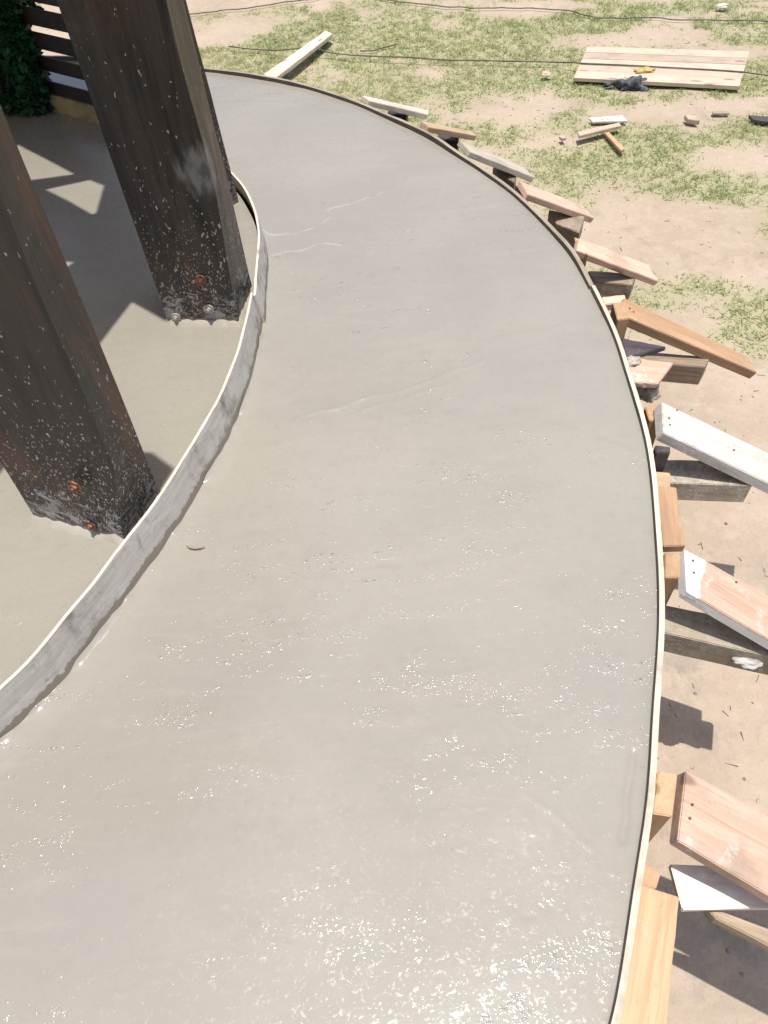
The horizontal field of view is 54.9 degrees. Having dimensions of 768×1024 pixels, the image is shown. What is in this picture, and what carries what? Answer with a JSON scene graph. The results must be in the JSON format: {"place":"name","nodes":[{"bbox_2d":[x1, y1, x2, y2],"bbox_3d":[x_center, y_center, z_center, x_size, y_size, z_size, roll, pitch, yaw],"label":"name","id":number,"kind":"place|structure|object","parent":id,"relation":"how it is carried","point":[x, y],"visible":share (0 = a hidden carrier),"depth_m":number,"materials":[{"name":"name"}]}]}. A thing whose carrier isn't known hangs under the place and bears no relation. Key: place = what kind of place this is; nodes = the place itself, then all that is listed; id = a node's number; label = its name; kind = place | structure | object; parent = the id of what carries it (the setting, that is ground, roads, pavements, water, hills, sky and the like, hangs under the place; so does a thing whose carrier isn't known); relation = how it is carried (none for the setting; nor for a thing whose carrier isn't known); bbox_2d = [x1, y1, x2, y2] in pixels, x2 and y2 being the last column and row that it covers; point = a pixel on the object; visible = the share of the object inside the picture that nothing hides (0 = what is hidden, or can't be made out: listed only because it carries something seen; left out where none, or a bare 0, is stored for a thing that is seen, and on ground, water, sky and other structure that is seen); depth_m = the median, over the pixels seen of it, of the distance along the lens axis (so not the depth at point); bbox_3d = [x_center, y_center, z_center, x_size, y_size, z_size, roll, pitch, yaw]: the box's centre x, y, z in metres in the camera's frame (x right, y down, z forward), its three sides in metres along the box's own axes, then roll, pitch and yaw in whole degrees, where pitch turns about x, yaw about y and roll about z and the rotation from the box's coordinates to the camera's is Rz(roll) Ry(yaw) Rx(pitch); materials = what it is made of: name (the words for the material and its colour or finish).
{"place":"outdoors","nodes":[
{"label":"outdoors","id":0,"kind":"place"},
{"bbox_2d":[0,111,257,684],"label":"floor","id":1,"kind":"structure","parent":0,"point":[170,380],"depth_m":2.44,"materials":[{"name":"concrete"}]},
{"bbox_2d":[0,0,53,117],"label":"leafy shrub","id":2,"kind":"object","parent":1,"relation":"on","point":[22,86],"visible":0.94,"depth_m":3.46,"materials":[{"name":"green plant"}]},
{"bbox_2d":[16,0,98,123],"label":"slatted screen","id":3,"kind":"object","parent":1,"relation":"on","point":[68,100],"visible":0.14,"depth_m":3.40,"materials":[{"name":"brown wood"}]},
{"bbox_2d":[0,106,158,545],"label":"timber post","id":4,"kind":"object","parent":1,"relation":"on","point":[73,461],"visible":0.92,"depth_m":1.64,"materials":[{"name":"brown wood"}]},
{"bbox_2d":[0,292,262,737],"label":"form board","id":5,"kind":"object","parent":1,"relation":"on","point":[42,672],"visible":0.64,"depth_m":1.91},
{"bbox_2d":[57,0,253,326],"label":"timber post","id":6,"kind":"object","parent":1,"relation":"on","point":[138,62],"visible":0.94,"depth_m":2.07,"materials":[{"name":"brown wood"}]},
{"bbox_2d":[183,0,238,204],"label":"timber post","id":7,"kind":"object","parent":1,"relation":"on","point":[233,192],"visible":0.23,"depth_m":2.76,"materials":[{"name":"brown wood"}]},
{"bbox_2d":[231,171,268,322],"bbox_3d":[-1.107,-1.494,3.292,0.551,0.222,2.524,-38,59,-24],"label":"form board","id":8,"kind":"object","parent":1,"relation":"on","point":[261,277],"visible":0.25,"depth_m":2.73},
{"bbox_2d":[0,61,656,1023],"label":"path","id":9,"kind":"structure","parent":0,"point":[342,715],"depth_m":1.75,"materials":[{"name":"concrete"}]},
{"bbox_2d":[186,545,204,548],"bbox_3d":[-0.510,0.096,1.994,0.052,0.006,0.012,2,52,5],"label":"wood splinter","id":10,"kind":"object","parent":9,"relation":"on","point":[195,547],"visible":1,"depth_m":1.99,"materials":[{"name":"brown wood"}]},
{"bbox_2d":[31,0,767,1023],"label":"ground","id":11,"kind":"structure","parent":0,"point":[723,708],"depth_m":4.55,"materials":[{"name":"soil"}]},
{"bbox_2d":[190,0,303,14],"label":"ground cable","id":12,"kind":"object","parent":11,"relation":"on","point":[245,8],"visible":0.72,"depth_m":7.03,"materials":[{"name":"black rubber"}]},
{"bbox_2d":[45,55,593,289],"bbox_3d":[-1.210,-1.693,4.019,4.887,0.904,1.242,18,55,17],"label":"form board","id":13,"kind":"object","parent":11,"relation":"on","point":[558,237],"visible":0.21,"depth_m":3.39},
{"bbox_2d":[388,111,407,121],"bbox_3d":[0.075,-2.109,3.994,0.126,0.091,0.047,21,55,19],"label":"kicker timber","id":14,"kind":"object","parent":13,"relation":"attached to","point":[401,116],"visible":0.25,"depth_m":3.95,"materials":[{"name":"brown wood"}]},
{"bbox_2d":[361,96,427,118],"bbox_3d":[0.086,-2.126,3.896,0.476,0.026,0.108,-12,48,-38],"label":"diagonal brace","id":15,"kind":"object","parent":14,"relation":"on","point":[399,108],"visible":0.99,"depth_m":3.85,"materials":[{"name":"beige wood"}]},
{"bbox_2d":[437,134,458,150],"bbox_3d":[0.328,-1.877,3.795,0.134,0.091,0.059,23,56,20],"label":"kicker timber","id":16,"kind":"object","parent":13,"relation":"attached to","point":[452,141],"visible":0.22,"depth_m":3.75,"materials":[{"name":"grey wood"}]},
{"bbox_2d":[419,121,475,140],"bbox_3d":[0.328,-1.893,3.678,0.416,0.026,0.078,-19,55,-43],"label":"diagonal brace","id":17,"kind":"object","parent":16,"relation":"on","point":[447,131],"visible":0.98,"depth_m":3.64,"materials":[{"name":"brown wood"}]},
{"bbox_2d":[492,167,515,189],"bbox_3d":[0.589,-1.588,3.555,0.075,0.091,0.176,-31,56,-20],"label":"kicker timber","id":18,"kind":"object","parent":13,"relation":"attached to","point":[508,179],"visible":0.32,"depth_m":3.51,"materials":[{"name":"brown wood"}]},
{"bbox_2d":[457,141,533,181],"bbox_3d":[0.527,-1.643,3.469,0.382,0.026,0.128,8,43,-26],"label":"diagonal brace","id":19,"kind":"object","parent":18,"relation":"on","point":[488,158],"visible":1,"depth_m":3.44,"materials":[{"name":"beige wood"}]},
{"bbox_2d":[360,43,396,51],"bbox_3d":[-0.042,-3.953,6.304,0.332,0.015,0.053,-16,52,-9],"label":"ground cable","id":20,"kind":"object","parent":11,"relation":"on","point":[377,49],"visible":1,"depth_m":6.29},
{"bbox_2d":[229,46,767,75],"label":"ground cable","id":21,"kind":"object","parent":11,"relation":"on","point":[510,60],"visible":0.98,"depth_m":5.96,"materials":[{"name":"black rubber"}]},
{"bbox_2d":[515,184,522,196],"bbox_3d":[0.615,-1.095,3.519,0.031,0.920,0.102,-15,52,-9],"label":"form stake","id":22,"kind":"object","parent":11,"relation":"on","point":[517,189],"visible":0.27,"depth_m":3.18,"materials":[{"name":"brown wood"}]},
{"bbox_2d":[559,135,565,140],"bbox_3d":[1.236,-2.586,5.111,0.044,0.021,0.048,-19,53,-12],"label":"stone","id":23,"kind":"object","parent":11,"relation":"on","point":[562,137],"visible":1,"depth_m":5.10,"materials":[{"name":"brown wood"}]},
{"bbox_2d":[389,0,767,21],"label":"ground cable","id":24,"kind":"object","parent":11,"relation":"on","point":[574,11],"visible":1,"depth_m":6.59,"materials":[{"name":"black rubber"}]},
{"bbox_2d":[573,238,587,265],"bbox_3d":[0.783,-0.749,3.233,0.034,0.920,0.123,-4,51,0],"label":"form stake","id":25,"kind":"object","parent":11,"relation":"on","point":[584,260],"visible":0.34,"depth_m":2.87,"materials":[{"name":"orange wood"}]},
{"bbox_2d":[574,238,657,285],"bbox_3d":[0.918,-0.997,2.942,0.429,0.029,0.085,9,59,-25],"label":"diagonal brace","id":26,"kind":"object","parent":25,"relation":"attached to","point":[616,262],"visible":0.95,"depth_m":2.92,"materials":[{"name":"brown wood"}]},
{"bbox_2d":[588,271,634,299],"bbox_3d":[0.924,-0.924,3.015,0.192,0.076,0.080,7,52,9],"label":"kicker timber","id":27,"kind":"object","parent":26,"relation":"attached to","point":[607,284],"visible":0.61,"depth_m":2.98,"materials":[{"name":"brown wood"}]},
{"bbox_2d":[426,31,767,976],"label":"soil litter","id":28,"kind":"object","parent":11,"relation":"on","point":[692,409],"visible":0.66,"depth_m":4.40,"materials":[{"name":"brown soil"}]},
{"bbox_2d":[589,115,627,123],"bbox_3d":[1.589,-2.782,5.245,0.259,0.016,0.091,-2,51,2],"label":"loose plank","id":29,"kind":"object","parent":11,"relation":"on","point":[611,119],"visible":1,"depth_m":5.23,"materials":[{"name":"white wood"}]},
{"bbox_2d":[604,131,623,152],"bbox_3d":[1.571,-2.530,5.050,0.036,0.021,0.292,-11,52,-6],"label":"loose plank","id":30,"kind":"object","parent":11,"relation":"on","point":[614,142],"visible":1,"depth_m":5.03,"materials":[{"name":"orange wood"}]},
{"bbox_2d":[577,123,620,138],"bbox_3d":[1.487,-2.641,5.115,0.346,0.021,0.066,-18,53,-11],"label":"loose plank","id":31,"kind":"object","parent":30,"relation":"on","point":[594,131],"visible":1,"depth_m":5.10,"materials":[{"name":"brown wood"}]},
{"bbox_2d":[610,301,628,339],"bbox_3d":[0.848,-0.411,2.946,0.043,0.940,0.107,0,51,3],"label":"form stake","id":32,"kind":"object","parent":11,"relation":"on","point":[619,316],"visible":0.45,"depth_m":2.58,"materials":[{"name":"orange wood"}]},
{"bbox_2d":[621,298,756,378],"bbox_3d":[1.089,-0.621,2.663,0.579,0.041,0.100,20,56,-11],"label":"diagonal brace","id":33,"kind":"object","parent":32,"relation":"attached to","point":[645,321],"visible":0.98,"depth_m":2.64,"materials":[{"name":"orange wood"}]},
{"bbox_2d":[602,295,624,309],"bbox_3d":[0.828,-0.754,2.663,0.088,0.031,0.048,-8,51,-3],"label":"waler board","id":34,"kind":"object","parent":33,"relation":"attached to","point":[609,301],"visible":0.53,"depth_m":2.65,"materials":[{"name":"brown wood"}]},
{"bbox_2d":[641,353,708,384],"bbox_3d":[1.046,-0.528,2.711,0.268,0.086,0.062,7,52,9],"label":"kicker timber","id":35,"kind":"object","parent":33,"relation":"attached to","point":[686,369],"visible":0.57,"depth_m":2.68,"materials":[{"name":"brown wood"}]},
{"bbox_2d":[636,385,660,402],"bbox_3d":[0.920,-0.436,2.567,0.095,0.072,0.101,-19,53,-12],"label":"mortar lump","id":36,"kind":"object","parent":35,"relation":"on","point":[648,395],"visible":0.49,"depth_m":2.56,"materials":[{"name":"grey concrete"}]},
{"bbox_2d":[630,359,672,387],"bbox_3d":[0.901,-0.471,2.517,0.161,0.021,0.129,8,52,9],"label":"waler board","id":37,"kind":"object","parent":36,"relation":"on","point":[648,373],"visible":0.74,"depth_m":2.51,"materials":[{"name":"brown wood"}]},
{"bbox_2d":[627,355,641,367],"bbox_3d":[0.852,-0.523,2.536,0.066,0.025,0.062,-4,51,0],"label":"mortar lump","id":38,"kind":"object","parent":37,"relation":"on","point":[634,360],"visible":0.7,"depth_m":2.52,"materials":[{"name":"grey concrete"}]},
{"bbox_2d":[621,338,665,356],"bbox_3d":[0.897,-0.559,2.561,0.150,0.021,0.101,7,52,8],"label":"waler board","id":39,"kind":"object","parent":37,"relation":"on","point":[636,348],"visible":0.88,"depth_m":2.56,"materials":[{"name":"grey wood"}]},
{"bbox_2d":[590,285,664,1023],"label":"form board","id":40,"kind":"object","parent":11,"relation":"on","point":[617,1009],"visible":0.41,"depth_m":1.66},
{"bbox_2d":[619,886,678,1023],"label":"waler board","id":41,"kind":"object","parent":40,"relation":"attached to","point":[646,1000],"visible":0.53,"depth_m":1.41,"materials":[{"name":"beige wood"}]},
{"bbox_2d":[642,862,659,889],"bbox_3d":[0.552,0.766,1.541,0.036,0.031,0.056,18,55,17],"label":"waler board","id":42,"kind":"object","parent":40,"relation":"attached to","point":[651,875],"visible":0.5,"depth_m":1.53,"materials":[{"name":"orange wood"}]},
{"bbox_2d":[658,486,684,551],"bbox_3d":[0.797,0.018,2.074,0.063,0.031,0.220,4,52,6],"label":"waler board","id":43,"kind":"object","parent":40,"relation":"attached to","point":[672,532],"visible":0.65,"depth_m":2.05,"materials":[{"name":"orange wood"}]},
{"bbox_2d":[701,911,767,951],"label":"kicker timber","id":44,"kind":"object","parent":40,"relation":"attached to","point":[754,934],"visible":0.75,"depth_m":1.59,"materials":[{"name":"brown wood"}]},
{"bbox_2d":[668,864,767,911],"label":"kicker timber","id":45,"kind":"object","parent":44,"relation":"on","point":[700,888],"visible":0.76,"depth_m":1.59,"materials":[{"name":"white wood"}]},
{"bbox_2d":[669,771,767,902],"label":"diagonal brace","id":46,"kind":"object","parent":45,"relation":"on","point":[720,831],"visible":1,"depth_m":1.53,"materials":[{"name":"brown wood"}]},
{"bbox_2d":[644,405,657,446],"bbox_3d":[0.867,-0.032,2.668,0.050,0.900,0.070,-4,51,0],"label":"form stake","id":47,"kind":"object","parent":11,"relation":"on","point":[649,415],"visible":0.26,"depth_m":2.32,"materials":[{"name":"orange wood"}]},
{"bbox_2d":[654,403,767,493],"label":"diagonal brace","id":48,"kind":"object","parent":47,"relation":"attached to","point":[709,445],"visible":1,"depth_m":2.28,"materials":[{"name":"white wood"}]},
{"bbox_2d":[573,46,749,89],"bbox_3d":[2.165,-3.469,5.748,1.305,0.027,0.671,9,53,11],"label":"board panel","id":49,"kind":"object","parent":11,"relation":"on","point":[717,59],"visible":1,"depth_m":5.71,"materials":[{"name":"brown wood"}]},
{"bbox_2d":[602,77,625,88],"bbox_3d":[1.784,-3.281,5.635,0.244,0.055,0.119,-4,51,0],"label":"crumpled cloth","id":50,"kind":"object","parent":49,"relation":"on","point":[609,84],"visible":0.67,"depth_m":5.62,"materials":[{"name":"grey fabric"}]},
{"bbox_2d":[613,75,652,90],"bbox_3d":[1.893,-3.254,5.586,0.308,0.094,0.148,-4,51,0],"label":"crumpled cloth","id":51,"kind":"object","parent":49,"relation":"on","point":[633,83],"visible":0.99,"depth_m":5.57,"materials":[{"name":"grey fabric"}]},
{"bbox_2d":[634,66,655,72],"bbox_3d":[2.000,-3.388,5.655,0.168,0.031,0.072,-4,51,0],"label":"yellow glove","id":52,"kind":"object","parent":49,"relation":"on","point":[646,69],"visible":1,"depth_m":5.64,"materials":[{"name":"fabric"}]},
{"bbox_2d":[653,446,669,471],"bbox_3d":[0.857,0.093,2.569,0.044,0.900,0.033,5,52,7],"label":"form stake","id":53,"kind":"object","parent":11,"relation":"on","point":[661,454],"visible":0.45,"depth_m":2.23,"materials":[{"name":"wood"}]},
{"bbox_2d":[656,472,669,486],"bbox_3d":[0.840,-0.080,2.259,0.060,0.061,0.071,3,52,5],"label":"waler board","id":54,"kind":"object","parent":53,"relation":"attached to","point":[663,478],"visible":0.29,"depth_m":2.23,"materials":[{"name":"brown wood"}]},
{"bbox_2d":[663,460,751,501],"bbox_3d":[1.016,-0.102,2.385,0.284,0.086,0.105,2,52,5],"label":"kicker timber","id":55,"kind":"object","parent":53,"relation":"attached to","point":[695,480],"visible":0.66,"depth_m":2.35,"materials":[{"name":"grey wood"}]},
{"bbox_2d":[648,772,675,842],"bbox_3d":[0.615,0.886,1.929,0.040,0.930,0.100,14,54,14],"label":"form stake","id":56,"kind":"object","parent":11,"relation":"on","point":[663,798],"visible":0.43,"depth_m":1.57,"materials":[{"name":"beige wood"}]},
{"bbox_2d":[663,553,679,605],"bbox_3d":[0.775,0.426,2.294,0.039,0.920,0.087,9,52,10],"label":"form stake","id":57,"kind":"object","parent":11,"relation":"on","point":[671,562],"visible":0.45,"depth_m":1.94,"materials":[{"name":"orange wood"}]},
{"bbox_2d":[664,606,767,674],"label":"kicker timber","id":58,"kind":"object","parent":57,"relation":"attached to","point":[699,635],"visible":0.68,"depth_m":1.97,"materials":[{"name":"grey wood"}]},
{"bbox_2d":[678,550,767,648],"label":"diagonal brace","id":59,"kind":"object","parent":58,"relation":"on","point":[727,599],"visible":1,"depth_m":1.89,"materials":[{"name":"brown wood"}]},
{"bbox_2d":[731,657,762,669],"bbox_3d":[0.960,0.389,1.944,0.087,0.020,0.051,-4,51,0],"label":"mortar lump","id":60,"kind":"object","parent":58,"relation":"on","point":[748,663],"visible":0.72,"depth_m":1.94,"materials":[{"name":"grey concrete"}]},
{"bbox_2d":[684,115,699,124],"bbox_3d":[2.159,-2.751,5.185,0.112,0.031,0.068,18,55,17],"label":"stone","id":61,"kind":"object","parent":11,"relation":"on","point":[690,119],"visible":1,"depth_m":5.17,"materials":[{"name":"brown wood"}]},
{"bbox_2d":[712,111,728,114],"bbox_3d":[2.391,-2.834,5.251,0.116,0.011,0.040,3,52,6],"label":"loose plank","id":62,"kind":"object","parent":11,"relation":"on","point":[720,112],"visible":1,"depth_m":5.24,"materials":[{"name":"brown wood"}]},
{"bbox_2d":[748,115,767,124],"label":"loose plank","id":63,"kind":"object","parent":11,"relation":"on","point":[759,119],"visible":1,"depth_m":5.14,"materials":[{"name":"grey wood"}]},
{"bbox_2d":[194,0,767,356],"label":"grass","id":64,"kind":"structure","parent":0,"point":[423,38],"depth_m":5.96,"materials":[{"name":"green plant"}]},
{"bbox_2d":[264,31,332,77],"bbox_3d":[-0.698,-3.767,6.106,0.132,0.031,1.172,17,52,16],"label":"pale timber","id":65,"kind":"object","parent":64,"relation":"on","point":[287,64],"visible":0.81,"depth_m":6.07,"materials":[{"name":"beige wood"}]},
{"bbox_2d":[541,71,550,75],"bbox_3d":[1.265,-3.425,5.766,0.077,0.026,0.066,15,54,15],"label":"paper scrap","id":66,"kind":"object","parent":64,"relation":"on","point":[545,73],"visible":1,"depth_m":5.76,"materials":[{"name":"paper"}]},
{"bbox_2d":[716,3,728,7],"bbox_3d":[2.975,-4.451,6.492,0.115,0.025,0.070,-4,51,0],"label":"paper scrap","id":67,"kind":"object","parent":64,"relation":"on","point":[722,5],"visible":1,"depth_m":6.48,"materials":[{"name":"white paper"}]},
{"bbox_2d":[517,181,593,222],"bbox_3d":[0.750,-1.354,3.235,0.398,0.027,0.117,4,49,-31],"label":"diagonal brace","id":68,"kind":"object","parent":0,"point":[536,195],"visible":0.98,"depth_m":3.20,"materials":[{"name":"brown wood"}]},
{"bbox_2d":[548,210,583,247],"bbox_3d":[0.797,-1.260,3.281,0.188,0.081,0.136,24,57,21],"label":"kicker timber","id":69,"kind":"object","parent":68,"relation":"attached to","point":[568,228],"visible":0.65,"depth_m":3.24,"materials":[{"name":"brown wood"}]}
]}

